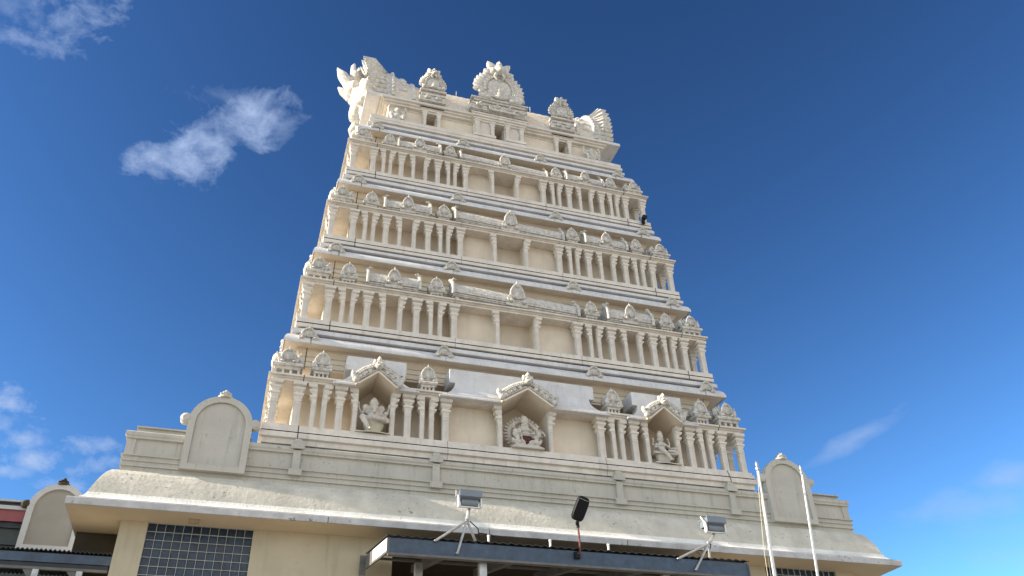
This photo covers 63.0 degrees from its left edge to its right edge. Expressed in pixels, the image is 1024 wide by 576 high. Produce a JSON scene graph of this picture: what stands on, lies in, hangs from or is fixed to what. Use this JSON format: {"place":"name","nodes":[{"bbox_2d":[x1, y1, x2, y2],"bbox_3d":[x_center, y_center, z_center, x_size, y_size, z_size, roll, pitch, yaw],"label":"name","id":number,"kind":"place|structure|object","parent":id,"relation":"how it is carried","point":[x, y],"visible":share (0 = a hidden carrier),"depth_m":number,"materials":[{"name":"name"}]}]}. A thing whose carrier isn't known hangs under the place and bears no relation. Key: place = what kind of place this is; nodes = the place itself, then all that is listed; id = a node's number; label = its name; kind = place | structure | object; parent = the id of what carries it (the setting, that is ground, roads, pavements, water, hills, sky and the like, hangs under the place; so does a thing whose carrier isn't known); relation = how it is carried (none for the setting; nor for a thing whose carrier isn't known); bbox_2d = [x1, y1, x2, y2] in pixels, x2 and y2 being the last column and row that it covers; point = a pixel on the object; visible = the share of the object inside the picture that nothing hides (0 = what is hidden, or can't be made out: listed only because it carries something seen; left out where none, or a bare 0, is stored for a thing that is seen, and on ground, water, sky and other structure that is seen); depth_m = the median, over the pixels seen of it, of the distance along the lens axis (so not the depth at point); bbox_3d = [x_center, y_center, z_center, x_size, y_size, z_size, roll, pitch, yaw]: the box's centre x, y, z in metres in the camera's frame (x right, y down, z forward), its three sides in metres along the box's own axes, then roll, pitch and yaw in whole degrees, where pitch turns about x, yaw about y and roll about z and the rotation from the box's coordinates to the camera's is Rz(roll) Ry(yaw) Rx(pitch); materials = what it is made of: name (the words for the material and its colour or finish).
{"place":"outdoors","nodes":[
{"label":"outdoors","id":0,"kind":"place"},
{"bbox_2d":[0,478,81,575],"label":"side hall","id":1,"kind":"structure","parent":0,"point":[40,519],"depth_m":17.51,"materials":[{"name":"stone"}]},
{"bbox_2d":[0,0,1023,575],"label":"sky","id":2,"kind":"structure","parent":0,"point":[834,189],"materials":[{"name":"blue"}]},
{"label":"ground","id":3,"kind":"structure","parent":0,"visible":0},
{"bbox_2d":[0,546,112,575],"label":"side awning","id":4,"kind":"object","parent":3,"relation":"on","point":[27,561],"visible":0.97,"depth_m":14.93,"materials":[{"name":"blue paint"}]},
{"bbox_2d":[65,532,116,575],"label":"link wall","id":5,"kind":"structure","parent":3,"relation":"on","point":[94,542],"depth_m":15.68,"materials":[{"name":"beige paint"}]},
{"bbox_2d":[64,390,901,575],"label":"temple hall","id":6,"kind":"structure","parent":3,"relation":"on","point":[212,489],"depth_m":16.75,"materials":[{"name":"beige paint"}]},
{"bbox_2d":[137,523,253,575],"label":"window","id":7,"kind":"structure","parent":6,"relation":"in","point":[168,549],"depth_m":15.44,"materials":[{"name":"grey glass"}]},
{"bbox_2d":[257,56,757,491],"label":"temple tower","id":8,"kind":"structure","parent":6,"relation":"on","point":[485,265],"depth_m":21.35,"materials":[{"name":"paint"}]},
{"bbox_2d":[355,397,389,434],"bbox_3d":[-2.990,2.781,18.077,0.785,0.920,0.547,9,-37,-15],"label":"niche statue","id":9,"kind":"object","parent":8,"relation":"on","point":[373,418],"visible":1,"depth_m":17.93,"materials":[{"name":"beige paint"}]},
{"bbox_2d":[503,415,544,450],"bbox_3d":[0.293,3.281,18.997,0.988,0.960,0.436,9,-37,-15],"label":"niche statue","id":10,"kind":"object","parent":8,"relation":"on","point":[529,437],"visible":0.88,"depth_m":18.87,"materials":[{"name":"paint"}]},
{"bbox_2d":[641,215,646,224],"bbox_3d":[3.960,-2.021,25.110,0.196,0.362,0.165,9,-37,-15],"label":"ledge spotlight","id":11,"kind":"object","parent":8,"relation":"on","point":[643,218],"visible":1,"depth_m":25.07,"materials":[{"name":"black plastic"}]},
{"bbox_2d":[651,431,682,465],"bbox_3d":[3.598,3.817,19.894,0.733,0.913,0.544,9,-37,-15],"label":"niche statue","id":12,"kind":"object","parent":8,"relation":"on","point":[662,455],"visible":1,"depth_m":19.71,"materials":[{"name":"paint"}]},
{"bbox_2d":[765,567,834,575],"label":"window","id":13,"kind":"structure","parent":6,"relation":"in","point":[779,571],"depth_m":19.10,"materials":[{"name":"black glass"}]},
{"bbox_2d":[359,534,750,575],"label":"entrance canopy","id":14,"kind":"object","parent":3,"relation":"on","point":[488,556],"visible":0.99,"depth_m":14.88,"materials":[{"name":"blue paint"}]},
{"bbox_2d":[434,489,493,554],"bbox_3d":[-0.603,4.602,15.321,0.771,1.160,2.540,-12,-36,13],"label":"floodlight","id":15,"kind":"object","parent":14,"relation":"attached to","point":[468,499],"visible":0.97,"depth_m":14.69,"materials":[{"name":"metal"}]},
{"bbox_2d":[571,496,588,558],"bbox_3d":[1.262,4.309,15.081,0.318,1.102,0.267,9,-37,-15],"label":"pole lamp","id":16,"kind":"object","parent":14,"relation":"attached to","point":[580,508],"visible":1,"depth_m":15.22,"materials":[{"name":"black plastic"}]},
{"bbox_2d":[677,515,726,570],"bbox_3d":[3.933,5.305,16.501,0.966,1.089,2.641,-14,-37,16],"label":"floodlight","id":17,"kind":"object","parent":14,"relation":"attached to","point":[714,525],"visible":1,"depth_m":15.93,"materials":[{"name":"metal"}]},
{"bbox_2d":[755,462,776,575],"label":"flagpole","id":18,"kind":"object","parent":3,"relation":"on","point":[757,468],"visible":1,"depth_m":15.73,"materials":[{"name":"white metal"}]},
{"bbox_2d":[799,465,818,575],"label":"flagpole","id":19,"kind":"object","parent":3,"relation":"on","point":[810,529],"visible":1,"depth_m":16.05,"materials":[{"name":"white metal"}]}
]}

